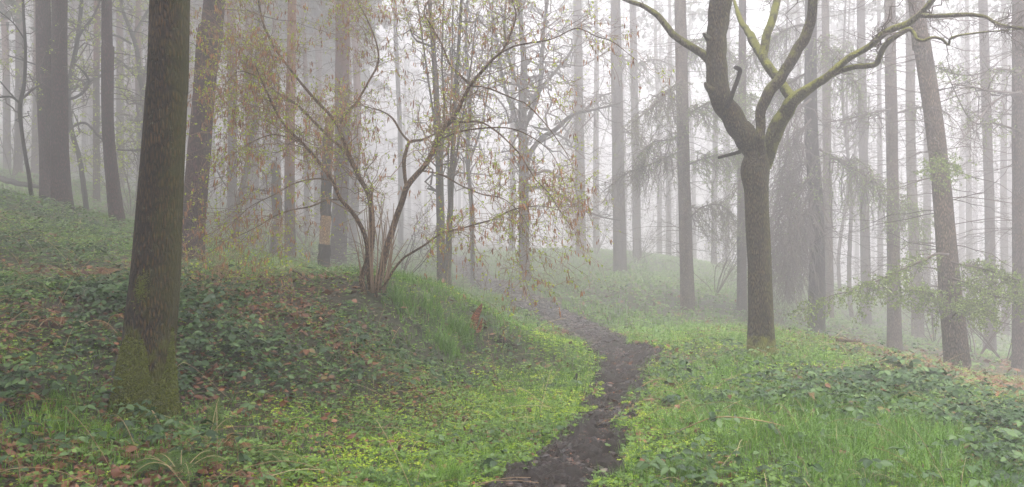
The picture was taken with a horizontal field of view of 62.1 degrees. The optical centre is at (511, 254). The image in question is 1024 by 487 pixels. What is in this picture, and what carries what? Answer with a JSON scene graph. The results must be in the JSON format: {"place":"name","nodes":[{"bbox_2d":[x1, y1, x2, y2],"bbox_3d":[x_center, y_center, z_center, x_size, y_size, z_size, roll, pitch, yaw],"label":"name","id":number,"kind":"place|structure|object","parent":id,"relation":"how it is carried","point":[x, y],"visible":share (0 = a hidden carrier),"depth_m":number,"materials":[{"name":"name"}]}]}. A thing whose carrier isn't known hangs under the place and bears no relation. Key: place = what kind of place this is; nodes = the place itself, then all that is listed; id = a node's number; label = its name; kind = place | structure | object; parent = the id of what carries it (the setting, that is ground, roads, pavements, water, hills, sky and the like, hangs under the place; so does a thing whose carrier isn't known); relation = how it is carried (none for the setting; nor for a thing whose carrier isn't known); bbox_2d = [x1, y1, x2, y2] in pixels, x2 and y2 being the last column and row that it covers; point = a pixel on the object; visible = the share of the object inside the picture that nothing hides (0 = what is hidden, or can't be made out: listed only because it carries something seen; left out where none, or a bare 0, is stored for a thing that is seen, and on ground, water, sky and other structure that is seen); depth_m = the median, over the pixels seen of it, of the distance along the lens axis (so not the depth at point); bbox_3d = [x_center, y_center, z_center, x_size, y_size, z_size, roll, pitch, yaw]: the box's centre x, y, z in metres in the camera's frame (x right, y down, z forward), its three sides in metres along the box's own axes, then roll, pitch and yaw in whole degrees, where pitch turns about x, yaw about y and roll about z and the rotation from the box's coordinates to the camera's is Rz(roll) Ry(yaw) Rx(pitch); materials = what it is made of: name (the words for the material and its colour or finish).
{"place":"outdoors","nodes":[
{"label":"outdoors","id":0,"kind":"place"},
{"bbox_2d":[0,0,1011,280],"label":"sky","id":1,"kind":"structure","parent":0,"point":[764,15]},
{"bbox_2d":[0,122,1023,486],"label":"ground","id":2,"kind":"structure","parent":0,"point":[376,304],"depth_m":9.89,"materials":[{"name":"plant"}]},
{"bbox_2d":[0,0,32,169],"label":"pine tree","id":3,"kind":"object","parent":2,"relation":"on","point":[6,111],"visible":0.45,"depth_m":51.94,"materials":[{"name":"grey plant"}]},
{"bbox_2d":[0,0,34,69],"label":"pine wood","id":4,"kind":"object","parent":2,"relation":"on","point":[8,14],"visible":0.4,"depth_m":36.89,"materials":[{"name":"grey plant"}]},
{"bbox_2d":[2,0,38,175],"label":"pine tree","id":5,"kind":"object","parent":2,"relation":"on","point":[35,164],"visible":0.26,"depth_m":47.19,"materials":[{"name":"grey plant"}]},
{"bbox_2d":[0,0,72,196],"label":"sapling","id":6,"kind":"object","parent":2,"relation":"on","point":[22,96],"visible":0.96,"depth_m":22.17,"materials":[{"name":"grey plant"}]},
{"bbox_2d":[5,0,73,172],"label":"pine tree","id":7,"kind":"object","parent":2,"relation":"on","point":[20,49],"visible":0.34,"depth_m":42.79,"materials":[{"name":"grey plant"}]},
{"bbox_2d":[0,25,87,177],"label":"bush","id":8,"kind":"object","parent":2,"relation":"on","point":[15,151],"visible":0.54,"depth_m":37.99,"materials":[{"name":"green plant"}]},
{"bbox_2d":[0,0,98,198],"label":"pine tree","id":9,"kind":"object","parent":2,"relation":"on","point":[44,25],"visible":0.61,"depth_m":23.41,"materials":[{"name":"grey plant"}]},
{"bbox_2d":[3,381,97,437],"bbox_3d":[-3.124,1.071,5.751,0.775,0.381,0.815,0,0,38],"label":"grass tussock","id":10,"kind":"object","parent":2,"relation":"on","point":[34,414],"depth_m":5.67,"materials":[{"name":"plant"}]},
{"bbox_2d":[8,0,132,209],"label":"pine tree","id":11,"kind":"object","parent":2,"relation":"on","point":[60,181],"visible":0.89,"depth_m":22.03,"materials":[{"name":"grey plant"}]},
{"bbox_2d":[0,0,147,213],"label":"oak tree","id":12,"kind":"object","parent":2,"relation":"on","point":[79,28],"visible":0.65,"depth_m":28.60,"materials":[{"name":"grey plant"}]},
{"bbox_2d":[13,0,146,225],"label":"pine tree","id":13,"kind":"object","parent":2,"relation":"on","point":[114,199],"visible":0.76,"depth_m":20.93,"materials":[{"name":"grey plant"}]},
{"bbox_2d":[68,0,114,169],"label":"pine tree","id":14,"kind":"object","parent":2,"relation":"on","point":[84,139],"visible":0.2,"depth_m":82.52,"materials":[{"name":"grey plant"}]},
{"bbox_2d":[3,105,188,215],"bbox_3d":[-15.629,-3.597,32.578,8.746,5.178,6.618,0,0,26],"label":"bush","id":15,"kind":"object","parent":2,"relation":"on","point":[128,186],"visible":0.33,"depth_m":32.85,"materials":[{"name":"green plant"}]},
{"bbox_2d":[72,0,145,201],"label":"pine tree","id":16,"kind":"object","parent":2,"relation":"on","point":[96,193],"visible":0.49,"depth_m":35.91,"materials":[{"name":"grey plant"}]},
{"bbox_2d":[71,0,147,188],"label":"pine tree","id":17,"kind":"object","parent":2,"relation":"on","point":[121,70],"visible":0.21,"depth_m":51.90,"materials":[{"name":"grey plant"}]},
{"bbox_2d":[68,0,202,163],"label":"oak tree","id":18,"kind":"object","parent":2,"relation":"on","point":[137,65],"visible":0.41,"depth_m":33.62,"materials":[{"name":"grey plant"}]},
{"bbox_2d":[106,0,189,424],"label":"ash tree","id":19,"kind":"object","parent":2,"relation":"on","point":[146,367],"visible":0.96,"depth_m":6.41,"materials":[{"name":"brown plant"}]},
{"bbox_2d":[127,450,234,481],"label":"fern","id":20,"kind":"object","parent":2,"relation":"on","point":[169,456],"visible":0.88,"depth_m":5.13,"materials":[{"name":"plant"}]},
{"bbox_2d":[138,397,234,437],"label":"fern","id":21,"kind":"object","parent":2,"relation":"on","point":[213,409],"visible":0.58,"depth_m":6.35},
{"bbox_2d":[187,0,240,145],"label":"pine tree","id":22,"kind":"object","parent":2,"relation":"on","point":[191,40],"visible":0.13,"depth_m":78.51,"materials":[{"name":"grey plant"}]},
{"bbox_2d":[117,106,315,227],"bbox_3d":[-12.687,-4.008,38.738,9.770,5.892,7.294,0,0,0],"label":"bush","id":23,"kind":"object","parent":2,"relation":"on","point":[244,206],"visible":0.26,"depth_m":38.07,"materials":[{"name":"brown plant"}]},
{"bbox_2d":[190,0,254,224],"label":"pine tree","id":24,"kind":"object","parent":2,"relation":"on","point":[231,143],"visible":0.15,"depth_m":40.37,"materials":[{"name":"grey plant"}]},
{"bbox_2d":[208,0,283,245],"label":"birch tree","id":25,"kind":"object","parent":2,"relation":"on","point":[246,172],"visible":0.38,"depth_m":31.30,"materials":[{"name":"brown plant"}]},
{"bbox_2d":[218,0,286,223],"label":"pine tree","id":26,"kind":"object","parent":2,"relation":"on","point":[245,28],"visible":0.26,"depth_m":54.41,"materials":[{"name":"grey plant"}]},
{"bbox_2d":[182,0,343,261],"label":"pine tree","id":27,"kind":"object","parent":2,"relation":"on","point":[192,166],"visible":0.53,"depth_m":15.12,"materials":[{"name":"brown plant"}]},
{"bbox_2d":[222,0,313,212],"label":"pine tree","id":28,"kind":"object","parent":2,"relation":"on","point":[280,32],"visible":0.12,"depth_m":80.43,"materials":[{"name":"grey plant"}]},
{"bbox_2d":[270,160,282,254],"bbox_3d":[-7.441,-1.256,26.801,0.454,3.402,0.364,0,0,0],"label":"dead pine","id":29,"kind":"object","parent":2,"relation":"on","point":[275,178],"visible":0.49,"depth_m":26.67,"materials":[{"name":"wood"}]},
{"bbox_2d":[236,0,334,172],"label":"pine tree","id":30,"kind":"object","parent":2,"relation":"on","point":[275,10],"visible":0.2,"depth_m":63.58,"materials":[{"name":"grey plant"}]},
{"bbox_2d":[254,31,334,189],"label":"pine tree","id":31,"kind":"object","parent":2,"relation":"on","point":[325,58],"visible":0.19,"depth_m":90.79,"materials":[{"name":"grey plant"}]},
{"bbox_2d":[264,0,331,225],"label":"pine tree","id":32,"kind":"object","parent":2,"relation":"on","point":[321,48],"visible":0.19,"depth_m":74.70,"materials":[{"name":"grey plant"}]},
{"bbox_2d":[258,0,353,257],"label":"pine tree","id":33,"kind":"object","parent":2,"relation":"on","point":[288,169],"visible":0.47,"depth_m":28.96,"materials":[{"name":"brown plant"}]},
{"bbox_2d":[255,0,372,235],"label":"pine tree","id":34,"kind":"object","parent":2,"relation":"on","point":[317,10],"visible":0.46,"depth_m":61.32,"materials":[{"name":"grey plant"}]},
{"bbox_2d":[265,0,381,230],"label":"pine tree","id":35,"kind":"object","parent":2,"relation":"on","point":[317,58],"visible":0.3,"depth_m":70.94,"materials":[{"name":"grey plant"}]},
{"bbox_2d":[317,115,333,270],"bbox_3d":[-4.860,-1.514,22.205,0.440,4.301,0.357,0,0,0],"label":"dead pine","id":36,"kind":"object","parent":2,"relation":"on","point":[324,248],"visible":0.58,"depth_m":22.08,"materials":[{"name":"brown wood"}]},
{"bbox_2d":[280,0,381,239],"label":"pine tree","id":37,"kind":"object","parent":2,"relation":"on","point":[350,78],"visible":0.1,"depth_m":66.64,"materials":[{"name":"grey plant"}]},
{"bbox_2d":[304,0,377,264],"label":"pine tree","id":38,"kind":"object","parent":2,"relation":"on","point":[341,67],"visible":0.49,"depth_m":33.45,"materials":[{"name":"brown plant"}]},
{"bbox_2d":[296,0,390,247],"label":"pine tree","id":39,"kind":"object","parent":2,"relation":"on","point":[356,81],"visible":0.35,"depth_m":55.97,"materials":[{"name":"grey plant"}]},
{"bbox_2d":[308,37,388,92],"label":"pine tree","id":40,"kind":"object","parent":2,"relation":"on","point":[377,83],"visible":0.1,"depth_m":103.56,"materials":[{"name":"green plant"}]},
{"bbox_2d":[297,184,478,276],"bbox_3d":[-3.215,-0.364,24.329,5.974,3.337,4.407,0,0,-45],"label":"bush","id":41,"kind":"object","parent":2,"relation":"on","point":[409,258],"visible":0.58,"depth_m":24.09,"materials":[{"name":"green plant"}]},
{"bbox_2d":[119,0,674,349],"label":"hazel bush","id":42,"kind":"object","parent":2,"relation":"on","point":[369,239],"visible":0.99,"depth_m":10.37,"materials":[{"name":"brown plant"}]},
{"bbox_2d":[368,0,428,246],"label":"larch tree","id":43,"kind":"object","parent":2,"relation":"on","point":[400,137],"visible":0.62,"depth_m":70.34,"materials":[{"name":"grey plant"}]},
{"bbox_2d":[382,273,432,319],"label":"grass tussock","id":44,"kind":"object","parent":2,"relation":"on","point":[399,298],"depth_m":11.21,"materials":[{"name":"plant"}]},
{"bbox_2d":[384,0,431,228],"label":"larch tree","id":45,"kind":"object","parent":2,"relation":"on","point":[405,65],"visible":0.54,"depth_m":122.48,"materials":[{"name":"grey plant"}]},
{"bbox_2d":[394,45,426,228],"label":"larch tree","id":46,"kind":"object","parent":2,"relation":"on","point":[409,160],"visible":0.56,"depth_m":128.59,"materials":[{"name":"grey plant"}]},
{"bbox_2d":[394,266,464,340],"bbox_3d":[-1.064,0.680,11.620,1.434,1.092,1.112,0,0,-33],"label":"grass tussock","id":47,"kind":"object","parent":2,"relation":"on","point":[429,306],"depth_m":11.61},
{"bbox_2d":[382,0,488,282],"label":"ash tree","id":48,"kind":"object","parent":2,"relation":"on","point":[439,190],"visible":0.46,"depth_m":23.27,"materials":[{"name":"grey plant"}]},
{"bbox_2d":[419,322,470,362],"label":"grass tussock","id":49,"kind":"object","parent":2,"relation":"on","point":[441,341],"depth_m":10.88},
{"bbox_2d":[412,450,493,486],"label":"grass tussock","id":50,"kind":"object","parent":2,"relation":"on","point":[448,471],"depth_m":5.88,"materials":[{"name":"plant"}]},
{"bbox_2d":[408,0,506,287],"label":"ash tree","id":51,"kind":"object","parent":2,"relation":"on","point":[450,187],"visible":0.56,"depth_m":21.70,"materials":[{"name":"grey plant"}]},
{"bbox_2d":[439,303,485,351],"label":"grass tussock","id":52,"kind":"object","parent":2,"relation":"on","point":[465,331],"depth_m":11.73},
{"bbox_2d":[394,0,566,281],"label":"ash tree","id":53,"kind":"object","parent":2,"relation":"on","point":[467,161],"visible":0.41,"depth_m":38.21,"materials":[{"name":"grey plant"}]},
{"bbox_2d":[0,4,1007,295],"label":"wood","id":54,"kind":"object","parent":2,"relation":"on","point":[550,164],"visible":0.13,"depth_m":173.43,"materials":[{"name":"grey plant"}]},
{"bbox_2d":[478,0,544,250],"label":"larch tree","id":55,"kind":"object","parent":2,"relation":"on","point":[512,181],"visible":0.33,"depth_m":67.89,"materials":[{"name":"grey plant"}]},
{"bbox_2d":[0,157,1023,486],"bbox_3d":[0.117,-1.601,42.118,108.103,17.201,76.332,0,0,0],"label":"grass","id":56,"kind":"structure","parent":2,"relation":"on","point":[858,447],"depth_m":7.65,"materials":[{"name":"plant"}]},
{"bbox_2d":[0,159,1023,486],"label":"bramble leaves","id":57,"kind":"object","parent":2,"relation":"on","point":[850,377],"visible":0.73,"depth_m":8.16,"materials":[{"name":"plant"}]},
{"bbox_2d":[0,156,1023,486],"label":"nettle leaves","id":58,"kind":"object","parent":2,"relation":"on","point":[366,472],"visible":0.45,"depth_m":8.91,"materials":[{"name":"plant"}]},
{"bbox_2d":[0,163,1023,486],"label":"herbs","id":59,"kind":"object","parent":2,"relation":"on","point":[394,459],"visible":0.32,"depth_m":7.70,"materials":[{"name":"plant"}]},
{"bbox_2d":[0,198,1023,486],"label":"bramble canes","id":60,"kind":"object","parent":2,"relation":"on","point":[400,358],"visible":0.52,"depth_m":9.21,"materials":[{"name":"plant"}]},
{"bbox_2d":[0,202,1023,486],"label":"dry stalks","id":61,"kind":"object","parent":2,"relation":"on","point":[480,378],"visible":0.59,"depth_m":7.95,"materials":[{"name":"plant"}]},
{"bbox_2d":[0,167,1023,486],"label":"fallen leaves","id":62,"kind":"object","parent":2,"relation":"on","point":[116,471],"depth_m":7.72,"materials":[{"name":"plant"}]},
{"bbox_2d":[433,0,662,282],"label":"oak tree","id":63,"kind":"object","parent":2,"relation":"on","point":[523,116],"visible":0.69,"depth_m":38.12,"materials":[{"name":"grey plant"}]},
{"bbox_2d":[548,0,603,246],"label":"larch tree","id":64,"kind":"object","parent":2,"relation":"on","point":[570,35],"visible":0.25,"depth_m":92.04,"materials":[{"name":"grey plant"}]},
{"bbox_2d":[532,0,621,256],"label":"larch tree","id":65,"kind":"object","parent":2,"relation":"on","point":[578,72],"visible":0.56,"depth_m":54.16,"materials":[{"name":"grey plant"}]},
{"bbox_2d":[568,0,626,247],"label":"larch tree","id":66,"kind":"object","parent":2,"relation":"on","point":[594,164],"visible":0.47,"depth_m":70.32,"materials":[{"name":"grey plant"}]},
{"bbox_2d":[539,0,696,272],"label":"larch tree","id":67,"kind":"object","parent":2,"relation":"on","point":[619,257],"visible":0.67,"depth_m":44.88,"materials":[{"name":"grey plant"}]},
{"bbox_2d":[599,1,654,250],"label":"larch tree","id":68,"kind":"object","parent":2,"relation":"on","point":[626,47],"visible":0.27,"depth_m":94.64,"materials":[{"name":"grey plant"}]},
{"bbox_2d":[584,0,674,259],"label":"larch tree","id":69,"kind":"object","parent":2,"relation":"on","point":[634,37],"visible":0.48,"depth_m":54.18,"materials":[{"name":"grey plant"}]},
{"bbox_2d":[588,189,678,262],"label":"bush","id":70,"kind":"object","parent":2,"relation":"on","point":[647,248],"visible":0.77,"depth_m":51.76,"materials":[{"name":"plant"}]},
{"bbox_2d":[637,0,676,253],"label":"larch tree","id":71,"kind":"object","parent":2,"relation":"on","point":[659,56],"visible":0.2,"depth_m":91.33,"materials":[{"name":"grey plant"}]},
{"bbox_2d":[628,0,698,255],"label":"larch tree","id":72,"kind":"object","parent":2,"relation":"on","point":[668,210],"visible":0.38,"depth_m":65.73,"materials":[{"name":"grey plant"}]},
{"bbox_2d":[636,0,690,253],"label":"larch tree","id":73,"kind":"object","parent":2,"relation":"on","point":[659,136],"visible":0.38,"depth_m":74.93,"materials":[{"name":"grey plant"}]},
{"bbox_2d":[658,0,710,258],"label":"larch tree","id":74,"kind":"object","parent":2,"relation":"on","point":[690,27],"visible":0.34,"depth_m":80.48,"materials":[{"name":"grey plant"}]},
{"bbox_2d":[588,0,782,310],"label":"larch tree","id":75,"kind":"object","parent":2,"relation":"on","point":[681,121],"visible":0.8,"depth_m":29.50,"materials":[{"name":"plant"}]},
{"bbox_2d":[655,217,747,294],"bbox_3d":[9.039,-0.567,34.688,5.852,4.958,7.906,0,0,0],"label":"bush","id":76,"kind":"object","parent":2,"relation":"on","point":[723,272],"visible":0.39,"depth_m":35.57,"materials":[{"name":"grey plant"}]},
{"bbox_2d":[686,0,747,263],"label":"larch tree","id":77,"kind":"object","parent":2,"relation":"on","point":[715,144],"visible":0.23,"depth_m":61.07,"materials":[{"name":"grey plant"}]},
{"bbox_2d":[688,0,764,264],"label":"larch tree","id":78,"kind":"object","parent":2,"relation":"on","point":[728,40],"visible":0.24,"depth_m":70.36,"materials":[{"name":"grey plant"}]},
{"bbox_2d":[646,0,827,312],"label":"larch tree","id":79,"kind":"object","parent":2,"relation":"on","point":[742,273],"visible":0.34,"depth_m":31.27,"materials":[{"name":"grey plant"}]},
{"bbox_2d":[540,0,1023,359],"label":"oak tree","id":80,"kind":"object","parent":2,"relation":"on","point":[757,147],"visible":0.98,"depth_m":12.29,"materials":[{"name":"brown plant"}]},
{"bbox_2d":[762,0,843,278],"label":"larch tree","id":81,"kind":"object","parent":2,"relation":"on","point":[797,22],"visible":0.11,"depth_m":61.09,"materials":[{"name":"grey plant"}]},
{"bbox_2d":[779,0,852,266],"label":"larch tree","id":82,"kind":"object","parent":2,"relation":"on","point":[818,35],"visible":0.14,"depth_m":73.12,"materials":[{"name":"grey plant"}]},
{"bbox_2d":[710,0,934,336],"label":"larch tree","id":83,"kind":"object","parent":2,"relation":"on","point":[789,242],"visible":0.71,"depth_m":27.01,"materials":[{"name":"grey plant"}]},
{"bbox_2d":[766,0,885,321],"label":"larch tree","id":84,"kind":"object","parent":2,"relation":"on","point":[829,276],"visible":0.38,"depth_m":38.14,"materials":[{"name":"plant"}]},
{"bbox_2d":[821,0,874,282],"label":"larch tree","id":85,"kind":"object","parent":2,"relation":"on","point":[835,239],"visible":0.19,"depth_m":94.97,"materials":[{"name":"grey plant"}]},
{"bbox_2d":[817,0,885,317],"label":"tree","id":86,"kind":"object","parent":2,"relation":"on","point":[850,309],"visible":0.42,"depth_m":45.13,"materials":[{"name":"grey plant"}]},
{"bbox_2d":[830,0,884,285],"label":"larch tree","id":87,"kind":"object","parent":2,"relation":"on","point":[833,28],"visible":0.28,"depth_m":85.75,"materials":[{"name":"grey plant"}]},
{"bbox_2d":[797,0,929,326],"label":"larch tree","id":88,"kind":"object","parent":2,"relation":"on","point":[863,144],"visible":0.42,"depth_m":42.72,"materials":[{"name":"grey plant"}]},
{"bbox_2d":[831,0,903,296],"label":"tree","id":89,"kind":"object","parent":2,"relation":"on","point":[839,245],"visible":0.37,"depth_m":52.03,"materials":[{"name":"grey plant"}]},
{"bbox_2d":[836,0,906,294],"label":"larch tree","id":90,"kind":"object","parent":2,"relation":"on","point":[881,165],"visible":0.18,"depth_m":61.12,"materials":[{"name":"grey plant"}]},
{"bbox_2d":[785,0,995,349],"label":"larch tree","id":91,"kind":"object","parent":2,"relation":"on","point":[894,329],"visible":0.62,"depth_m":27.77,"materials":[{"name":"plant"}]},
{"bbox_2d":[783,0,1023,369],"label":"larch tree","id":92,"kind":"object","parent":2,"relation":"on","point":[953,305],"visible":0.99,"depth_m":18.05,"materials":[{"name":"plant"}]},
{"bbox_2d":[854,1,966,339],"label":"larch tree","id":93,"kind":"object","parent":2,"relation":"on","point":[910,84],"visible":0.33,"depth_m":38.12,"materials":[{"name":"plant"}]},
{"bbox_2d":[838,192,1010,344],"bbox_3d":[17.008,0.292,33.337,7.883,6.864,7.122,0,0,0],"label":"bush","id":94,"kind":"object","parent":2,"relation":"on","point":[931,321],"visible":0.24,"depth_m":33.56,"materials":[{"name":"green plant"}]},
{"bbox_2d":[878,0,973,314],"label":"larch tree","id":95,"kind":"object","parent":2,"relation":"on","point":[928,197],"visible":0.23,"depth_m":51.87,"materials":[{"name":"grey plant"}]},
{"bbox_2d":[906,365,968,389],"bbox_3d":[5.429,1.608,10.823,0.765,0.337,0.502,0,0,40],"label":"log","id":96,"kind":"object","parent":2,"relation":"on","point":[933,370],"visible":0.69,"depth_m":10.94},
{"bbox_2d":[868,240,1011,358],"bbox_3d":[15.024,1.403,26.975,6.176,4.095,6.761,0,0,0],"label":"bush","id":97,"kind":"object","parent":2,"relation":"on","point":[990,338],"visible":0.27,"depth_m":26.95,"materials":[{"name":"green plant"}]},
{"bbox_2d":[898,0,1011,350],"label":"larch tree","id":98,"kind":"object","parent":2,"relation":"on","point":[988,210],"visible":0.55,"depth_m":33.55,"materials":[{"name":"grey plant"}]},
{"bbox_2d":[895,0,1023,369],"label":"larch tree","id":99,"kind":"object","parent":2,"relation":"on","point":[1016,131],"visible":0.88,"depth_m":22.04,"materials":[{"name":"grey plant"}]},
{"bbox_2d":[918,0,1011,298],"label":"larch tree","id":100,"kind":"object","parent":2,"relation":"on","point":[969,215],"visible":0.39,"depth_m":56.55,"materials":[{"name":"grey plant"}]},
{"bbox_2d":[930,0,1011,299],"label":"larch tree","id":101,"kind":"object","parent":2,"relation":"on","point":[962,228],"visible":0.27,"depth_m":76.41,"materials":[{"name":"grey plant"}]},
{"bbox_2d":[943,1,1001,298],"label":"larch tree","id":102,"kind":"object","parent":2,"relation":"on","point":[974,207],"visible":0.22,"depth_m":84.04,"materials":[{"name":"grey plant"}]},
{"bbox_2d":[955,0,1011,335],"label":"larch tree","id":103,"kind":"object","parent":2,"relation":"on","point":[1003,179],"visible":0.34,"depth_m":47.35,"materials":[{"name":"grey plant"}]},
{"bbox_2d":[978,4,1011,313],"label":"larch tree","id":104,"kind":"object","parent":2,"relation":"on","point":[1009,183],"visible":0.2,"depth_m":72.89,"materials":[{"name":"grey plant"}]},
{"bbox_2d":[452,256,663,486],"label":"muddy path","id":105,"kind":"structure","parent":0,"point":[594,450],"depth_m":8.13,"materials":[{"name":"soil"}]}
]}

